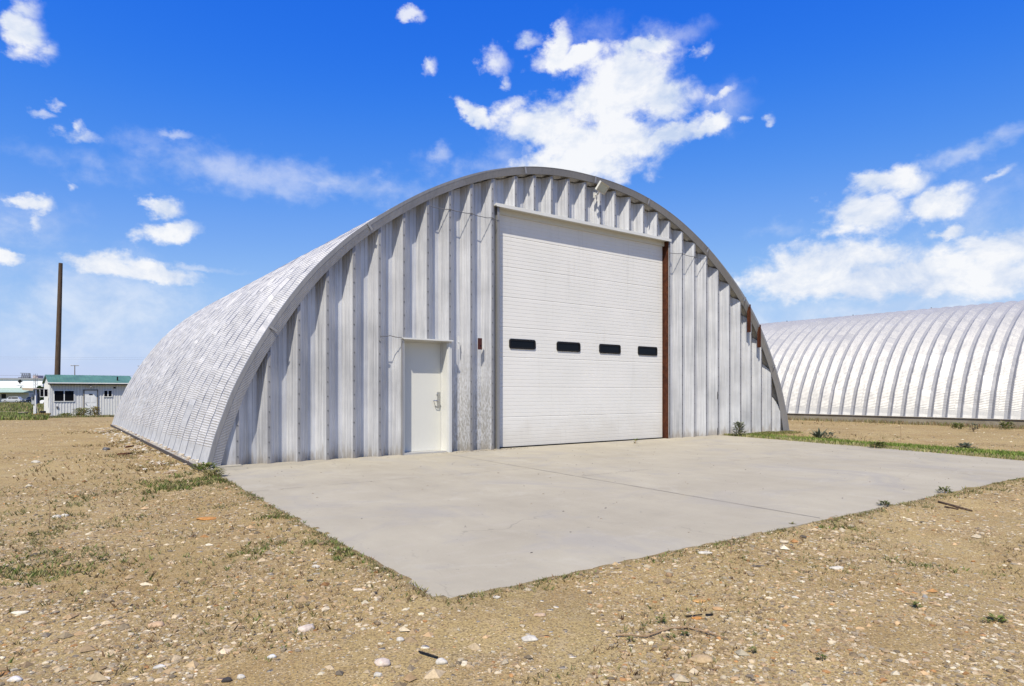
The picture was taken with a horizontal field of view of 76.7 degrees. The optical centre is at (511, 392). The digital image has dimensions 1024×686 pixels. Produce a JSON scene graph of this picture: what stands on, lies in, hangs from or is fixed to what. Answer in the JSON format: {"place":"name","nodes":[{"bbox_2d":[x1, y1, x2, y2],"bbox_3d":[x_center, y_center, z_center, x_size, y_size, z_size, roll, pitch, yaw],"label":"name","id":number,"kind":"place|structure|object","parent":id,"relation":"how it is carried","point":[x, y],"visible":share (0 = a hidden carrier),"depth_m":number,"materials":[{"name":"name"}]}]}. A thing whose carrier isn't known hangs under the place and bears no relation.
{"place":"outdoors","nodes":[
{"label":"outdoors","id":0,"kind":"place"},
{"bbox_2d":[114,359,143,359],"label":"power line","id":1,"kind":"object","parent":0,"point":[128,359],"visible":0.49,"depth_m":299.98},
{"bbox_2d":[0,402,1023,685],"bbox_3d":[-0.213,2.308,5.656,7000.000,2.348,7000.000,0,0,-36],"label":"ground","id":2,"kind":"structure","parent":0,"point":[466,622],"depth_m":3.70,"materials":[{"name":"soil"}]},
{"bbox_2d":[1,397,21,402],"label":"parked car","id":3,"kind":"object","parent":2,"relation":"on","point":[13,399],"visible":0.91,"depth_m":178.63,"materials":[{"name":"silver metal"}]},
{"bbox_2d":[7,676,22,681],"bbox_3d":[-2.020,1.168,2.628,0.058,0.026,0.041,0,0,20],"label":"stone","id":4,"kind":"object","parent":2,"relation":"on","point":[16,678],"visible":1,"depth_m":2.62,"materials":[{"name":"white stone"}]},
{"bbox_2d":[10,611,29,614],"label":"stone","id":5,"kind":"object","parent":2,"relation":"on","point":[19,612],"visible":1,"depth_m":3.42,"materials":[{"name":"white stone"}]},
{"bbox_2d":[0,373,43,401],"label":"roadside store","id":6,"kind":"structure","parent":2,"relation":"on","point":[11,387],"depth_m":193.55,"materials":[{"name":"white metal"}]},
{"bbox_2d":[21,397,40,402],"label":"parked car","id":7,"kind":"object","parent":2,"relation":"on","point":[27,399],"visible":0.41,"depth_m":172.62,"materials":[{"name":"paint"}]},
{"bbox_2d":[22,388,43,413],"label":"meter stand","id":8,"kind":"object","parent":2,"relation":"on","point":[35,398],"visible":0.88,"depth_m":46.12,"materials":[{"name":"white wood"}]},
{"bbox_2d":[45,496,53,528],"bbox_3d":[-4.033,1.052,5.641,0.062,0.300,0.015,0,0,-36],"label":"dry stalk","id":9,"kind":"object","parent":2,"relation":"on","point":[49,510],"visible":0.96,"depth_m":5.64,"materials":[{"name":"beige plant"}]},
{"bbox_2d":[0,402,113,419],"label":"field grass","id":10,"kind":"structure","parent":2,"relation":"on","point":[13,407],"depth_m":48.56,"materials":[{"name":"green plant"}]},
{"bbox_2d":[54,263,62,374],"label":"utility pole","id":11,"kind":"object","parent":2,"relation":"on","point":[58,330],"visible":0.7,"depth_m":54.86,"materials":[{"name":"brown wood"}]},
{"bbox_2d":[57,413,72,416],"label":"shrub","id":12,"kind":"object","parent":2,"relation":"on","point":[64,414],"visible":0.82,"depth_m":48.51,"materials":[{"name":"green plant"}]},
{"bbox_2d":[72,407,92,415],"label":"shrub","id":13,"kind":"object","parent":2,"relation":"on","point":[83,410],"visible":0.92,"depth_m":49.44,"materials":[{"name":"green plant"}]},
{"bbox_2d":[40,375,130,415],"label":"green roofed shed","id":14,"kind":"structure","parent":2,"relation":"on","point":[61,394],"depth_m":51.57,"materials":[{"name":"white metal"}]},
{"bbox_2d":[40,389,48,396],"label":"swung window","id":15,"kind":"structure","parent":14,"relation":"in","point":[43,393],"depth_m":50.00,"materials":[{"name":"white glass"}]},
{"bbox_2d":[54,390,74,401],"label":"window","id":16,"kind":"structure","parent":14,"relation":"in","point":[59,395],"depth_m":50.57,"materials":[{"name":"black glass"}]},
{"bbox_2d":[85,391,96,415],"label":"door","id":17,"kind":"structure","parent":14,"relation":"in","point":[90,396],"depth_m":51.69,"materials":[{"name":"white"}]},
{"bbox_2d":[103,390,111,396],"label":"window","id":18,"kind":"structure","parent":14,"relation":"in","point":[106,393],"depth_m":52.47,"materials":[{"name":"white glass"}]},
{"bbox_2d":[90,406,100,414],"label":"shrub","id":19,"kind":"object","parent":2,"relation":"on","point":[94,410],"visible":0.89,"depth_m":49.85,"materials":[{"name":"green plant"}]},
{"bbox_2d":[85,425,204,473],"bbox_3d":[-9.433,1.177,15.662,1.456,0.149,15.008,0,0,-36],"label":"rubble","id":20,"kind":"object","parent":2,"relation":"on","point":[158,462],"visible":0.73,"depth_m":13.30,"materials":[{"name":"stone"}]},
{"bbox_2d":[147,621,163,627],"bbox_3d":[-1.784,1.168,3.246,0.074,0.032,0.063,0,0,-36],"label":"stone","id":21,"kind":"object","parent":2,"relation":"on","point":[157,624],"visible":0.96,"depth_m":3.23,"materials":[{"name":"beige stone"}]},
{"bbox_2d":[153,664,165,668],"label":"stone","id":22,"kind":"object","parent":2,"relation":"on","point":[158,666],"visible":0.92,"depth_m":2.76,"materials":[{"name":"white stone"}]},
{"bbox_2d":[190,462,221,470],"bbox_3d":[-4.419,1.092,9.364,0.431,0.150,0.460,0,0,20],"label":"weed","id":23,"kind":"object","parent":2,"relation":"on","point":[204,466],"visible":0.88,"depth_m":9.37,"materials":[{"name":"green plant"}]},
{"bbox_2d":[196,517,216,519],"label":"stone","id":24,"kind":"object","parent":2,"relation":"on","point":[206,518],"visible":0.98,"depth_m":6.04,"materials":[{"name":"orange stone"}]},
{"bbox_2d":[203,467,229,475],"bbox_3d":[-4.047,1.098,8.823,0.361,0.143,0.338,0,0,-36],"label":"weed","id":25,"kind":"object","parent":2,"relation":"on","point":[215,470],"visible":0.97,"depth_m":8.80,"materials":[{"name":"green plant"}]},
{"bbox_2d":[221,677,231,682],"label":"stone","id":26,"kind":"object","parent":2,"relation":"on","point":[226,679],"visible":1,"depth_m":2.62,"materials":[{"name":"grey stone"}]},
{"bbox_2d":[237,674,244,679],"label":"stone","id":27,"kind":"object","parent":2,"relation":"on","point":[240,676],"visible":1,"depth_m":2.64,"materials":[{"name":"white stone"}]},
{"bbox_2d":[267,654,276,658],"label":"stone","id":28,"kind":"object","parent":2,"relation":"on","point":[270,656],"visible":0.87,"depth_m":2.83,"materials":[{"name":"white stone"}]},
{"bbox_2d":[297,624,314,632],"bbox_3d":[-1.015,1.168,3.189,0.085,0.039,0.059,0,0,-36],"label":"stone","id":29,"kind":"object","parent":2,"relation":"on","point":[306,627],"visible":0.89,"depth_m":3.17,"materials":[{"name":"white stone"}]},
{"bbox_2d":[353,588,365,591],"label":"stone","id":30,"kind":"object","parent":2,"relation":"on","point":[357,589],"visible":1,"depth_m":3.74,"materials":[{"name":"white stone"}]},
{"bbox_2d":[373,672,381,676],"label":"stone","id":31,"kind":"object","parent":2,"relation":"on","point":[377,674],"visible":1,"depth_m":2.63,"materials":[{"name":"white stone"}]},
{"bbox_2d":[374,658,390,666],"bbox_3d":[-0.548,1.147,2.743,0.064,0.038,0.068,0,0,-36],"label":"stone","id":32,"kind":"object","parent":2,"relation":"on","point":[381,662],"visible":0.98,"depth_m":2.73,"materials":[{"name":"white stone"}]},
{"bbox_2d":[396,637,404,641],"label":"stone","id":33,"kind":"object","parent":2,"relation":"on","point":[400,639],"visible":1,"depth_m":3.02,"materials":[{"name":"white stone"}]},
{"bbox_2d":[418,651,437,657],"bbox_3d":[-0.368,1.150,2.839,0.112,0.010,0.010,0,0,36],"label":"stick","id":34,"kind":"object","parent":2,"relation":"on","point":[428,654],"visible":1,"depth_m":2.83,"materials":[{"name":"black wood"}]},
{"bbox_2d":[435,658,447,664],"bbox_3d":[-0.302,1.153,2.765,0.050,0.031,0.052,0,0,-36],"label":"stone","id":35,"kind":"object","parent":2,"relation":"on","point":[441,661],"visible":1,"depth_m":2.75,"materials":[{"name":"white stone"}]},
{"bbox_2d":[110,166,793,470],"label":"arched metal building","id":36,"kind":"structure","parent":2,"relation":"on","point":[516,307],"depth_m":13.33,"materials":[{"name":"metal"}]},
{"bbox_2d":[400,337,452,454],"bbox_3d":[-1.638,0.084,12.144,1.048,2.146,0.338,0,0,-36],"label":"entry door","id":37,"kind":"structure","parent":36,"relation":"in","point":[426,364],"depth_m":12.28,"materials":[{"name":"beige paint"}]},
{"bbox_2d":[500,215,663,447],"bbox_3d":[1.712,-1.339,14.649,5.128,4.972,0.038,0,0,-36],"label":"overhead door","id":38,"kind":"structure","parent":36,"relation":"in","point":[581,311],"depth_m":14.46,"materials":[{"name":"white paint"}]},
{"bbox_2d":[593,181,609,197],"bbox_3d":[1.957,-4.519,14.393,0.266,0.311,0.378,0,0,-58],"label":"floodlight","id":39,"kind":"object","parent":36,"relation":"attached to","point":[602,187],"visible":1,"depth_m":14.35,"materials":[{"name":"white metal"}]},
{"bbox_2d":[0,421,1023,685],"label":"weed sprouts","id":40,"kind":"object","parent":2,"relation":"on","point":[164,483],"visible":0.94,"depth_m":4.50,"materials":[{"name":"green plant"}]},
{"bbox_2d":[521,635,537,641],"bbox_3d":[0.084,1.161,3.047,0.074,0.024,0.070,0,0,-36],"label":"stone","id":41,"kind":"object","parent":2,"relation":"on","point":[529,638],"visible":1,"depth_m":3.03,"materials":[{"name":"white stone"}]},
{"bbox_2d":[533,613,545,616],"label":"stone","id":42,"kind":"object","parent":2,"relation":"on","point":[539,614],"visible":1,"depth_m":3.34,"materials":[{"name":"beige stone"}]},
{"bbox_2d":[207,435,1023,597],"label":"concrete pad","id":43,"kind":"object","parent":2,"relation":"on","point":[491,526],"visible":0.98,"depth_m":7.18,"materials":[{"name":"grey concrete"}]},
{"bbox_2d":[656,614,666,623],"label":"weed","id":44,"kind":"object","parent":2,"relation":"on","point":[662,620],"visible":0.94,"depth_m":3.31,"materials":[{"name":"green plant"}]},
{"bbox_2d":[614,626,727,638],"bbox_3d":[0.757,1.163,3.143,0.534,0.018,0.162,0,0,3],"label":"twig","id":45,"kind":"object","parent":2,"relation":"on","point":[659,631],"visible":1,"depth_m":3.12,"materials":[{"name":"brown wood"}]},
{"bbox_2d":[691,616,701,619],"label":"stone","id":46,"kind":"object","parent":2,"relation":"on","point":[697,617],"visible":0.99,"depth_m":3.38,"materials":[{"name":"orange stone"}]},
{"bbox_2d":[692,599,705,602],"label":"stone","id":47,"kind":"object","parent":2,"relation":"on","point":[698,600],"visible":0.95,"depth_m":3.65,"materials":[{"name":"orange stone"}]},
{"bbox_2d":[689,654,712,663],"bbox_3d":[0.828,1.172,2.846,0.106,0.028,0.077,0,0,3],"label":"stone","id":48,"kind":"object","parent":2,"relation":"on","point":[701,659],"visible":0.99,"depth_m":2.83,"materials":[{"name":"beige stone"}]},
{"bbox_2d":[697,551,711,553],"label":"stone","id":49,"kind":"object","parent":2,"relation":"on","point":[703,552],"visible":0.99,"depth_m":4.58,"materials":[{"name":"white stone"}]},
{"bbox_2d":[712,607,723,610],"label":"stone","id":50,"kind":"object","parent":2,"relation":"on","point":[717,608],"visible":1,"depth_m":3.52,"materials":[{"name":"stone"}]},
{"bbox_2d":[731,421,746,435],"bbox_3d":[5.918,0.966,16.897,0.432,0.432,0.485,0,0,-36],"label":"weed","id":51,"kind":"object","parent":2,"relation":"on","point":[738,425],"visible":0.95,"depth_m":16.87,"materials":[{"name":"green plant"}]},
{"bbox_2d":[747,646,756,652],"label":"weed","id":52,"kind":"object","parent":2,"relation":"on","point":[753,648],"visible":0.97,"depth_m":2.91,"materials":[{"name":"green plant"}]},
{"bbox_2d":[811,427,826,437],"bbox_3d":[7.627,1.020,16.000,0.369,0.305,0.438,0,0,-12],"label":"weed","id":53,"kind":"object","parent":2,"relation":"on","point":[818,434],"visible":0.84,"depth_m":15.96,"materials":[{"name":"green plant"}]},
{"bbox_2d":[817,653,826,658],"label":"weed","id":54,"kind":"object","parent":2,"relation":"on","point":[822,656],"visible":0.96,"depth_m":2.81,"materials":[{"name":"green plant"}]},
{"bbox_2d":[823,432,838,437],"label":"weed","id":55,"kind":"object","parent":2,"relation":"on","point":[830,433],"visible":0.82,"depth_m":16.12,"materials":[{"name":"green plant"}]},
{"bbox_2d":[829,566,843,569],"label":"stone","id":56,"kind":"object","parent":2,"relation":"on","point":[837,567],"visible":0.97,"depth_m":4.33,"materials":[{"name":"white stone"}]},
{"bbox_2d":[723,430,1023,460],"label":"grass strip","id":57,"kind":"object","parent":2,"relation":"on","point":[1015,455],"depth_m":13.52,"materials":[{"name":"green plant"}]},
{"bbox_2d":[875,441,886,447],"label":"weed","id":58,"kind":"object","parent":2,"relation":"on","point":[879,443],"visible":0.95,"depth_m":13.25,"materials":[{"name":"green plant"}]},
{"bbox_2d":[877,500,891,505],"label":"weed","id":59,"kind":"object","parent":2,"relation":"on","point":[887,503],"visible":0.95,"depth_m":6.54,"materials":[{"name":"green plant"}]},
{"bbox_2d":[760,300,1023,427],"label":"arched metal shed","id":60,"kind":"structure","parent":2,"relation":"on","point":[957,364],"depth_m":25.33,"materials":[{"name":"metal"}]},
{"bbox_2d":[788,416,1023,429],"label":"dry weeds","id":61,"kind":"object","parent":2,"relation":"on","point":[928,424],"visible":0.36,"depth_m":23.51,"materials":[{"name":"brown plant"}]},
{"bbox_2d":[908,601,923,607],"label":"weed","id":62,"kind":"object","parent":2,"relation":"on","point":[915,603],"visible":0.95,"depth_m":3.55,"materials":[{"name":"green plant"}]},
{"bbox_2d":[935,486,951,492],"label":"weed","id":63,"kind":"object","parent":2,"relation":"on","point":[944,489],"visible":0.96,"depth_m":7.36,"materials":[{"name":"green plant"}]},
{"bbox_2d":[938,501,971,511],"bbox_3d":[4.508,1.160,6.588,0.028,0.052,0.365,0,0,-16],"label":"wood strip","id":64,"kind":"object","parent":2,"relation":"on","point":[952,505],"visible":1,"depth_m":6.58,"materials":[{"name":"brown wood"}]},
{"bbox_2d":[950,422,964,428],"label":"weed","id":65,"kind":"object","parent":2,"relation":"on","point":[956,424],"visible":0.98,"depth_m":20.67,"materials":[{"name":"green plant"}]},
{"bbox_2d":[955,442,972,448],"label":"weed","id":66,"kind":"object","parent":2,"relation":"on","point":[965,445],"visible":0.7,"depth_m":13.02,"materials":[{"name":"green plant"}]},
{"bbox_2d":[969,423,978,431],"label":"weed","id":67,"kind":"object","parent":2,"relation":"on","point":[977,427],"visible":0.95,"depth_m":19.31,"materials":[{"name":"green plant"}]},
{"bbox_2d":[988,612,1008,621],"bbox_3d":[2.501,1.174,3.330,0.091,0.057,0.082,0,0,34],"label":"weed","id":68,"kind":"object","parent":2,"relation":"on","point":[1000,617],"visible":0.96,"depth_m":3.34,"materials":[{"name":"green plant"}]},
{"bbox_2d":[998,421,1014,428],"bbox_3d":[15.808,1.057,20.671,0.496,0.298,0.540,0,0,31],"label":"weed","id":69,"kind":"object","parent":2,"relation":"on","point":[1003,424],"visible":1,"depth_m":20.60,"materials":[{"name":"green plant"}]},
{"bbox_2d":[0,0,1023,377],"label":"sky","id":70,"kind":"structure","parent":0,"point":[837,158],"materials":[{"name":"blue"}]},
{"bbox_2d":[274,438,973,552],"bbox_3d":[2.470,1.145,10.509,11.868,0.012,7.261,0,0,-36],"label":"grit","id":71,"kind":"object","parent":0,"point":[566,462],"visible":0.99,"depth_m":10.04,"materials":[{"name":"stone"}]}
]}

